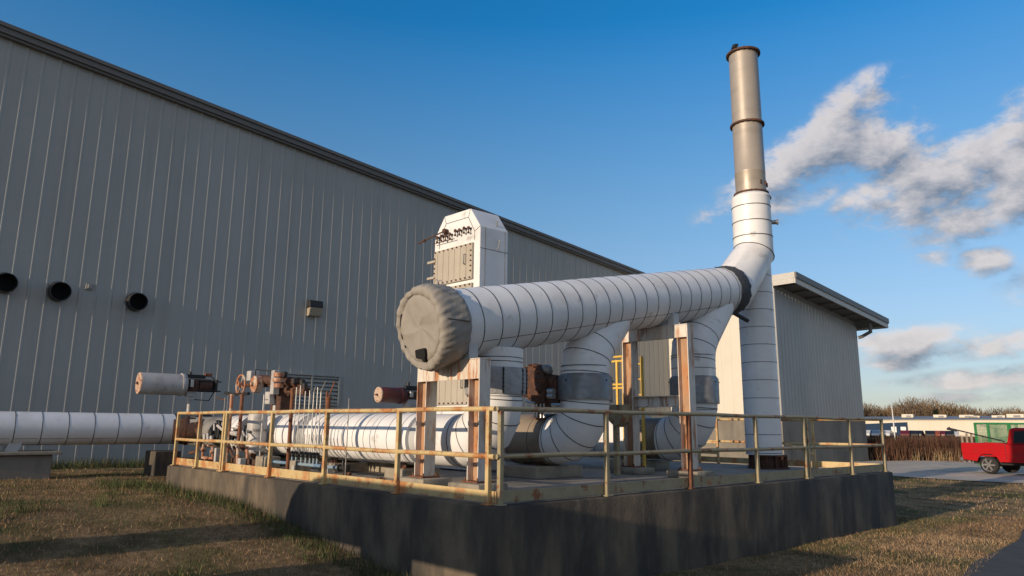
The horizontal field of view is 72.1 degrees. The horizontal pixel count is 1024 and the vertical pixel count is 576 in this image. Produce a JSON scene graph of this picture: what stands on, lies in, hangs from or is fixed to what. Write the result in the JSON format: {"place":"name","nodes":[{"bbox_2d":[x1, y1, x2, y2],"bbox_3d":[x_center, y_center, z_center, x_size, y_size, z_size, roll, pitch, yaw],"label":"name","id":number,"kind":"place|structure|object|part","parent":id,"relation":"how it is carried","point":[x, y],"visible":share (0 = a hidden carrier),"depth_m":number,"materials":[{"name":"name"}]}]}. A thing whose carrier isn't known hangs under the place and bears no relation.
{"place":"outdoors","nodes":[
{"label":"outdoors","id":0,"kind":"place"},
{"bbox_2d":[128,479,419,575],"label":"edge grass","id":1,"kind":"structure","parent":0,"point":[174,489],"depth_m":10.27,"materials":[{"name":"brown plant"}]},
{"bbox_2d":[368,462,394,472],"bbox_3d":[-2.078,3.235,12.779,0.499,0.220,1.228,11,-15,-44],"label":"concrete pad","id":2,"kind":"object","parent":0,"point":[376,467],"visible":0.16,"depth_m":12.76,"materials":[{"name":"grey concrete"}]},
{"bbox_2d":[0,436,1023,575],"bbox_3d":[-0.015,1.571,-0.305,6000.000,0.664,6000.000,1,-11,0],"label":"ground","id":3,"kind":"structure","parent":0,"point":[970,506],"depth_m":9.89,"materials":[{"name":"brown plant"}]},
{"bbox_2d":[0,443,61,479],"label":"pipe support","id":4,"kind":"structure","parent":3,"relation":"on","point":[15,461],"depth_m":15.58,"materials":[{"name":"concrete"}]},
{"bbox_2d":[0,411,212,445],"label":"insulated pipe","id":5,"kind":"object","parent":4,"relation":"on","point":[51,428],"visible":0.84,"depth_m":16.51,"materials":[{"name":"metal"}]},
{"bbox_2d":[135,371,220,411],"bbox_3d":[-9.020,2.866,19.046,2.105,1.238,0.616,10,-14,-40],"label":"valve actuator","id":6,"kind":"object","parent":5,"relation":"on","point":[181,384],"visible":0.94,"depth_m":18.84,"materials":[{"name":"grey paint"}]},
{"bbox_2d":[143,450,180,476],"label":"concrete block","id":7,"kind":"structure","parent":3,"relation":"on","point":[157,462],"depth_m":17.20,"materials":[{"name":"grey concrete"}]},
{"bbox_2d":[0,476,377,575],"bbox_3d":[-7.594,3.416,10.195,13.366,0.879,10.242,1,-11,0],"label":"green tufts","id":8,"kind":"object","parent":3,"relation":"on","point":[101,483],"visible":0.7,"depth_m":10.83,"materials":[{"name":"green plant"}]},
{"bbox_2d":[51,454,330,469],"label":"wall weeds","id":9,"kind":"object","parent":3,"relation":"on","point":[135,464],"depth_m":20.27,"materials":[{"name":"plant"}]},
{"bbox_2d":[0,20,670,464],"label":"warehouse","id":10,"kind":"structure","parent":3,"relation":"on","point":[148,226],"depth_m":23.72,"materials":[{"name":"grey metal"}]},
{"bbox_2d":[166,457,896,575],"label":"concrete platform","id":11,"kind":"structure","parent":3,"relation":"on","point":[648,533],"depth_m":9.46,"materials":[{"name":"grey concrete"}]},
{"bbox_2d":[172,397,255,464],"bbox_3d":[-6.303,3.160,15.289,0.820,1.573,5.222,10,-14,-40],"label":"valve skid","id":12,"kind":"object","parent":11,"relation":"on","point":[187,429],"visible":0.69,"depth_m":14.87,"materials":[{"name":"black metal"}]},
{"bbox_2d":[226,394,233,462],"bbox_3d":[-5.758,2.885,14.328,0.149,1.432,0.140,10,-14,-40],"label":"pipe post","id":13,"kind":"object","parent":11,"relation":"on","point":[230,417],"visible":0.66,"depth_m":14.33,"materials":[{"name":"brown metal"}]},
{"bbox_2d":[235,394,244,463],"bbox_3d":[-5.411,2.827,13.982,0.149,1.420,0.140,10,-14,-40],"label":"pipe post","id":14,"kind":"object","parent":11,"relation":"on","point":[240,417],"visible":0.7,"depth_m":14.00,"materials":[{"name":"brown metal"}]},
{"bbox_2d":[245,414,267,465],"bbox_3d":[-5.136,3.015,14.051,0.451,1.090,0.392,10,-14,-40],"label":"vertical vessel","id":15,"kind":"object","parent":11,"relation":"on","point":[253,430],"visible":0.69,"depth_m":13.95,"materials":[{"name":"grey paint"}]},
{"bbox_2d":[259,394,264,455],"bbox_3d":[-4.847,2.770,13.629,0.120,1.406,0.120,1,-11,0],"label":"pipe post","id":16,"kind":"object","parent":11,"relation":"on","point":[262,425],"visible":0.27,"depth_m":13.64,"materials":[{"name":"grey metal"}]},
{"bbox_2d":[255,456,279,468],"bbox_3d":[-4.644,3.318,13.380,0.299,0.240,0.436,11,-15,-44],"label":"concrete pad","id":17,"kind":"object","parent":11,"relation":"on","point":[260,461],"visible":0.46,"depth_m":13.27,"materials":[{"name":"grey concrete"}]},
{"bbox_2d":[272,454,299,465],"bbox_3d":[-4.858,3.519,14.704,0.732,0.346,0.549,10,-14,-40],"label":"pipe support","id":18,"kind":"object","parent":11,"relation":"on","point":[282,457],"visible":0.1,"depth_m":14.57,"materials":[{"name":"concrete"}]},
{"bbox_2d":[285,388,294,468],"bbox_3d":[-3.953,2.533,12.539,0.149,1.473,0.140,10,-14,-40],"label":"pipe post","id":19,"kind":"object","parent":11,"relation":"on","point":[290,427],"visible":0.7,"depth_m":12.52,"materials":[{"name":"brown metal"}]},
{"bbox_2d":[289,460,310,471],"bbox_3d":[-3.830,3.215,12.707,0.280,0.200,0.315,11,-15,-44],"label":"concrete pad","id":20,"kind":"object","parent":11,"relation":"on","point":[301,468],"visible":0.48,"depth_m":12.61,"materials":[{"name":"grey concrete"}]},
{"bbox_2d":[272,459,350,473],"bbox_3d":[-3.784,3.130,12.518,3.149,0.293,0.158,-10,-15,44],"label":"manifold","id":21,"kind":"object","parent":11,"relation":"on","point":[339,468],"visible":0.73,"depth_m":11.79,"materials":[{"name":"grey paint"}]},
{"bbox_2d":[290,387,296,459],"bbox_3d":[-3.989,2.494,12.853,0.135,1.356,0.080,7,-13,-31],"label":"vent tube","id":22,"kind":"object","parent":21,"relation":"on","point":[292,451],"visible":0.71,"depth_m":12.84,"materials":[{"name":"grey metal"}]},
{"bbox_2d":[292,386,300,460],"bbox_3d":[-3.886,2.463,12.753,0.135,1.380,0.080,7,-13,-31],"label":"vent tube","id":23,"kind":"object","parent":21,"relation":"on","point":[296,452],"visible":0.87,"depth_m":12.72,"materials":[{"name":"grey metal"}]},
{"bbox_2d":[297,391,305,462],"bbox_3d":[-3.753,2.491,12.610,0.135,1.274,0.080,7,-13,-31],"label":"vent tube","id":24,"kind":"object","parent":21,"relation":"on","point":[300,453],"visible":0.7,"depth_m":12.59,"materials":[{"name":"grey metal"}]},
{"bbox_2d":[301,390,309,462],"bbox_3d":[-3.643,2.466,12.501,0.135,1.284,0.080,7,-13,-31],"label":"vent tube","id":25,"kind":"object","parent":21,"relation":"on","point":[304,454],"visible":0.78,"depth_m":12.48,"materials":[{"name":"grey metal"}]},
{"bbox_2d":[305,386,315,463],"bbox_3d":[-3.537,2.411,12.401,0.137,1.356,0.094,6,-12,-25],"label":"vent tube","id":26,"kind":"object","parent":21,"relation":"on","point":[308,454],"visible":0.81,"depth_m":12.38,"materials":[{"name":"grey metal"}]},
{"bbox_2d":[309,387,317,463],"bbox_3d":[-3.449,2.406,12.313,0.135,1.332,0.080,7,-13,-31],"label":"vent tube","id":27,"kind":"object","parent":21,"relation":"on","point":[313,453],"visible":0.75,"depth_m":12.30,"materials":[{"name":"grey metal"}]},
{"bbox_2d":[312,381,325,463],"bbox_3d":[-3.345,2.331,12.199,0.137,1.439,0.178,6,-12,-25],"label":"vent tube","id":28,"kind":"object","parent":21,"relation":"on","point":[317,455],"visible":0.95,"depth_m":12.20,"materials":[{"name":"grey metal"}]},
{"bbox_2d":[294,456,330,459],"bbox_3d":[-2.066,3.914,18.493,7.710,1.078,0.110,10,-14,-40],"label":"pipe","id":29,"kind":"object","parent":11,"relation":"on","point":[303,458],"depth_m":16.25,"materials":[{"name":"metal"}]},
{"bbox_2d":[321,381,334,470],"bbox_3d":[-3.036,2.322,11.636,0.140,1.558,0.254,11,-15,-44],"label":"pipe post","id":30,"kind":"object","parent":11,"relation":"on","point":[328,402],"visible":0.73,"depth_m":11.72,"materials":[{"name":"metal"}]},
{"bbox_2d":[170,406,496,505],"bbox_3d":[-3.530,2.456,11.061,0.110,1.078,9.495,11,-15,-44],"label":"guard railing","id":31,"kind":"object","parent":11,"relation":"on","point":[398,486],"visible":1,"depth_m":9.78,"materials":[{"name":"yellow metal"}]},
{"bbox_2d":[318,457,367,472],"bbox_3d":[-3.099,3.196,12.957,0.732,0.346,0.549,10,-14,-40],"label":"pipe support","id":32,"kind":"object","parent":11,"relation":"on","point":[356,466],"visible":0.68,"depth_m":12.83,"materials":[{"name":"concrete"}]},
{"bbox_2d":[345,398,349,474],"bbox_3d":[-2.686,2.440,11.468,0.100,1.269,0.100,1,-11,0],"label":"rod","id":33,"kind":"object","parent":11,"relation":"on","point":[347,436],"visible":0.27,"depth_m":11.47,"materials":[{"name":"grey metal"}]},
{"bbox_2d":[384,462,439,478],"bbox_3d":[-1.622,2.924,11.489,0.732,0.346,0.549,10,-14,-40],"label":"pipe support","id":34,"kind":"object","parent":11,"relation":"on","point":[406,469],"visible":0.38,"depth_m":11.31,"materials":[{"name":"concrete"}]},
{"bbox_2d":[188,413,415,464],"bbox_3d":[-4.622,3.032,14.561,0.846,0.846,9.638,11,-15,-44],"label":"insulated pipe","id":35,"kind":"object","parent":34,"relation":"on","point":[371,430],"visible":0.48,"depth_m":12.36,"materials":[{"name":"silver metal"}]},
{"bbox_2d":[224,369,310,414],"bbox_3d":[-5.379,2.284,15.431,0.625,1.008,3.822,9,-14,-39],"label":"motor valve","id":36,"kind":"object","parent":35,"relation":"on","point":[280,385],"visible":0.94,"depth_m":14.72,"materials":[{"name":"orange paint"}]},
{"bbox_2d":[374,382,416,412],"bbox_3d":[-2.250,2.415,15.271,1.575,0.746,0.356,10,-14,-40],"label":"valve actuator","id":37,"kind":"object","parent":35,"relation":"on","point":[404,396],"visible":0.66,"depth_m":14.98,"materials":[{"name":"red paint"}]},
{"bbox_2d":[414,346,527,467],"bbox_3d":[-0.574,1.828,10.626,0.899,1.745,1.865,11,-15,-44],"label":"riser pipe","id":38,"kind":"object","parent":35,"relation":"attached to","point":[509,381],"visible":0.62,"depth_m":10.11,"materials":[{"name":"silver metal"}]},
{"bbox_2d":[400,476,451,485],"bbox_3d":[-1.253,2.761,10.040,0.499,0.120,0.648,11,-15,-44],"label":"concrete pad","id":39,"kind":"object","parent":11,"relation":"on","point":[443,481],"visible":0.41,"depth_m":9.85,"materials":[{"name":"grey concrete"}]},
{"bbox_2d":[417,208,507,469],"bbox_3d":[-1.028,1.019,14.255,1.946,5.101,0.869,-10,-15,42],"label":"heat exchanger","id":40,"kind":"object","parent":11,"relation":"on","point":[471,247],"visible":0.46,"depth_m":14.03,"materials":[{"name":"grey metal"}]},
{"bbox_2d":[448,481,507,490],"bbox_3d":[-0.451,2.614,9.244,0.499,0.120,0.648,11,-15,-44],"label":"concrete pad","id":41,"kind":"object","parent":11,"relation":"on","point":[478,486],"visible":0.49,"depth_m":9.07,"materials":[{"name":"grey concrete"}]},
{"bbox_2d":[409,343,494,482],"bbox_3d":[-0.843,1.725,9.829,0.299,1.838,1.478,11,-15,-44],"label":"steel frame","id":42,"kind":"object","parent":41,"relation":"on","point":[473,368],"visible":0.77,"depth_m":9.65,"materials":[{"name":"white metal"}]},
{"bbox_2d":[396,266,751,371],"bbox_3d":[1.678,0.331,12.260,8.023,2.650,1.204,10,-14,-40],"label":"header duct","id":43,"kind":"object","parent":42,"relation":"on","point":[438,326],"visible":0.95,"depth_m":10.70,"materials":[{"name":"white metal"}]},
{"bbox_2d":[504,462,581,479],"bbox_3d":[0.526,3.049,12.029,1.147,0.346,0.798,10,-14,-40],"label":"pipe support","id":44,"kind":"object","parent":11,"relation":"on","point":[534,470],"visible":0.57,"depth_m":11.71,"materials":[{"name":"concrete"}]},
{"bbox_2d":[494,414,559,465],"bbox_3d":[-2.045,3.078,14.674,0.866,0.866,7.878,11,-15,-44],"label":"insulated pipe","id":45,"kind":"object","parent":44,"relation":"on","point":[525,438],"visible":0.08,"depth_m":11.89,"materials":[{"name":"beige metal"}]},
{"bbox_2d":[523,363,561,418],"bbox_3d":[0.490,1.719,11.778,0.728,0.930,0.855,1,-11,0],"label":"motor valve","id":46,"kind":"object","parent":45,"relation":"on","point":[542,390],"visible":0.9,"depth_m":11.69,"materials":[{"name":"brown metal"}]},
{"bbox_2d":[539,320,629,464],"bbox_3d":[1.297,1.581,11.871,1.377,2.740,1.126,11,-15,-44],"label":"riser pipe","id":47,"kind":"object","parent":45,"relation":"attached to","point":[585,380],"visible":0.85,"depth_m":11.35,"materials":[{"name":"white metal"}]},
{"bbox_2d":[609,405,630,475],"bbox_3d":[1.897,2.729,12.657,0.250,1.241,0.453,11,-15,-44],"label":"control box","id":48,"kind":"object","parent":11,"relation":"on","point":[617,422],"visible":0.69,"depth_m":12.59,"materials":[{"name":"metal"}]},
{"bbox_2d":[611,355,645,466],"bbox_3d":[2.239,2.458,13.916,0.050,2.261,0.894,11,-15,-44],"label":"yellow ladder","id":49,"kind":"object","parent":11,"relation":"on","point":[617,388],"visible":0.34,"depth_m":13.77,"materials":[{"name":"metal"}]},
{"bbox_2d":[611,467,654,474],"bbox_3d":[2.230,3.372,13.015,0.499,0.120,0.648,11,-15,-44],"label":"concrete pad","id":50,"kind":"object","parent":11,"relation":"on","point":[638,470],"visible":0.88,"depth_m":12.80,"materials":[{"name":"grey concrete"}]},
{"bbox_2d":[609,459,669,469],"bbox_3d":[2.562,3.509,14.296,1.047,0.346,0.798,10,-14,-40],"label":"pipe support","id":51,"kind":"object","parent":11,"relation":"on","point":[658,464],"visible":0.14,"depth_m":14.11,"materials":[{"name":"concrete"}]},
{"bbox_2d":[585,415,660,459],"bbox_3d":[0.272,3.486,16.662,0.940,0.940,7.878,11,-15,-44],"label":"insulated pipe","id":52,"kind":"object","parent":51,"relation":"on","point":[650,424],"visible":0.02,"depth_m":14.03,"materials":[{"name":"white metal"}]},
{"bbox_2d":[654,303,733,460],"bbox_3d":[3.686,1.690,13.972,1.592,3.410,1.146,11,-15,-44],"label":"riser pipe","id":53,"kind":"object","parent":52,"relation":"attached to","point":[709,329],"visible":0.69,"depth_m":13.41,"materials":[{"name":"white metal"}]},
{"bbox_2d":[667,470,713,477],"bbox_3d":[3.082,3.215,12.169,0.499,0.120,0.648,11,-15,-44],"label":"concrete pad","id":54,"kind":"object","parent":11,"relation":"on","point":[679,473],"visible":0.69,"depth_m":12.01,"materials":[{"name":"grey concrete"}]},
{"bbox_2d":[621,313,702,470],"bbox_3d":[2.669,1.877,12.867,0.299,2.762,1.548,11,-15,-44],"label":"steel frame","id":55,"kind":"object","parent":54,"relation":"on","point":[684,400],"visible":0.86,"depth_m":12.80,"materials":[{"name":"white metal"}]},
{"bbox_2d":[493,406,888,505],"bbox_3d":[3.734,2.530,11.096,10.385,1.078,0.110,10,-14,-40],"label":"guard railing","id":56,"kind":"object","parent":11,"relation":"on","point":[607,488],"visible":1,"depth_m":9.78,"materials":[{"name":"yellow metal"}]},
{"bbox_2d":[721,46,813,469],"bbox_3d":[5.356,-0.901,15.744,2.221,9.606,1.048,9,-14,-37],"label":"exhaust stack","id":57,"kind":"object","parent":11,"relation":"on","point":[751,256],"visible":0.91,"depth_m":15.48,"materials":[{"name":"silver metal"}]},
{"bbox_2d":[677,418,875,467],"bbox_3d":[4.973,3.708,17.098,0.110,1.078,7.485,11,-15,-44],"label":"guard railing","id":58,"kind":"object","parent":11,"relation":"on","point":[818,464],"visible":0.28,"depth_m":15.60,"materials":[{"name":"yellow metal"}]},
{"bbox_2d":[698,418,719,462],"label":"yellow gate","id":59,"kind":"structure","parent":58,"relation":"attached to","point":[717,445],"depth_m":16.98,"materials":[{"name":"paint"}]},
{"bbox_2d":[668,272,888,464],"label":"annex building","id":60,"kind":"structure","parent":3,"relation":"on","point":[818,326],"depth_m":38.06,"materials":[{"name":"grey metal"}]},
{"bbox_2d":[871,430,880,436],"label":"parked car","id":61,"kind":"object","parent":3,"relation":"on","point":[876,432],"visible":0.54,"depth_m":145.56,"materials":[{"name":"paint"}]},
{"bbox_2d":[884,430,893,436],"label":"parked car","id":62,"kind":"object","parent":3,"relation":"on","point":[887,432],"visible":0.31,"depth_m":145.83,"materials":[{"name":"paint"}]},
{"bbox_2d":[891,407,895,437],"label":"white pole","id":63,"kind":"object","parent":3,"relation":"on","point":[893,422],"visible":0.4,"depth_m":93.31,"materials":[{"name":"metal"}]},
{"bbox_2d":[900,430,909,436],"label":"parked car","id":64,"kind":"object","parent":3,"relation":"on","point":[905,432],"visible":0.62,"depth_m":145.58,"materials":[{"name":"paint"}]},
{"bbox_2d":[909,430,918,437],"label":"parked car","id":65,"kind":"object","parent":3,"relation":"on","point":[912,432],"visible":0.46,"depth_m":145.56,"materials":[{"name":"paint"}]},
{"bbox_2d":[868,447,962,461],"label":"straw grass","id":66,"kind":"structure","parent":3,"relation":"on","point":[936,457],"depth_m":41.69,"materials":[{"name":"brown plant"}]},
{"bbox_2d":[918,430,924,437],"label":"parked car","id":67,"kind":"object","parent":3,"relation":"on","point":[921,432],"visible":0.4,"depth_m":145.77,"materials":[{"name":"paint"}]},
{"bbox_2d":[865,433,987,461],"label":"brush","id":68,"kind":"object","parent":3,"relation":"on","point":[894,445],"visible":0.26,"depth_m":42.31,"materials":[{"name":"brown plant"}]},
{"bbox_2d":[925,431,934,436],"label":"parked car","id":69,"kind":"object","parent":3,"relation":"on","point":[928,433],"visible":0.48,"depth_m":145.46,"materials":[{"name":"paint"}]},
{"bbox_2d":[936,431,945,437],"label":"parked car","id":70,"kind":"object","parent":3,"relation":"on","point":[943,433],"visible":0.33,"depth_m":145.51,"materials":[{"name":"paint"}]},
{"bbox_2d":[863,397,1023,416],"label":"tree line","id":71,"kind":"object","parent":3,"relation":"on","point":[919,408],"visible":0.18,"depth_m":316.33,"materials":[{"name":"brown plant"}]},
{"bbox_2d":[864,414,1023,436],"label":"distant warehouse","id":72,"kind":"structure","parent":3,"relation":"on","point":[930,423],"depth_m":188.85,"materials":[{"name":"white paint"}]},
{"bbox_2d":[946,431,954,437],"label":"parked car","id":73,"kind":"object","parent":3,"relation":"on","point":[948,433],"visible":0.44,"depth_m":145.43,"materials":[{"name":"paint"}]},
{"bbox_2d":[963,529,1023,575],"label":"asphalt path","id":74,"kind":"structure","parent":3,"relation":"on","point":[1007,560],"depth_m":9.95,"materials":[{"name":"grey asphalt"}]},
{"bbox_2d":[0,460,1023,530],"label":"lawn grass","id":75,"kind":"structure","parent":0,"point":[917,489],"depth_m":17.71,"materials":[{"name":"plant"}]},
{"bbox_2d":[0,0,1023,416],"label":"sky","id":76,"kind":"structure","parent":0,"point":[893,130],"materials":[{"name":"blue"}]},
{"bbox_2d":[788,460,1023,482],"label":"road","id":77,"kind":"structure","parent":0,"point":[963,470],"depth_m":31.54,"materials":[{"name":"grey asphalt"}]},
{"bbox_2d":[960,428,1023,473],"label":"pickup truck","id":78,"kind":"object","parent":77,"relation":"on","point":[1008,456],"visible":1,"depth_m":29.84,"materials":[{"name":"red paint"}]},
{"bbox_2d":[947,427,1004,441],"bbox_3d":[20.686,6.532,31.462,2.152,0.657,0.160,-8,-14,39],"label":"long bar","id":79,"kind":"object","parent":78,"relation":"in","point":[952,429],"visible":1,"depth_m":31.59,"materials":[{"name":"black metal"}]},
{"bbox_2d":[973,422,1023,464],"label":"green cage","id":80,"kind":"object","parent":78,"relation":"in","point":[995,432],"visible":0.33,"depth_m":36.58,"materials":[{"name":"paint"}]},
{"bbox_3d":[21.073,6.172,29.206,0.020,0.520,0.560,7,-13,-29],"label":"side window","id":81,"kind":"part","parent":78,"relation":"part of","materials":[{"name":"black glass"}]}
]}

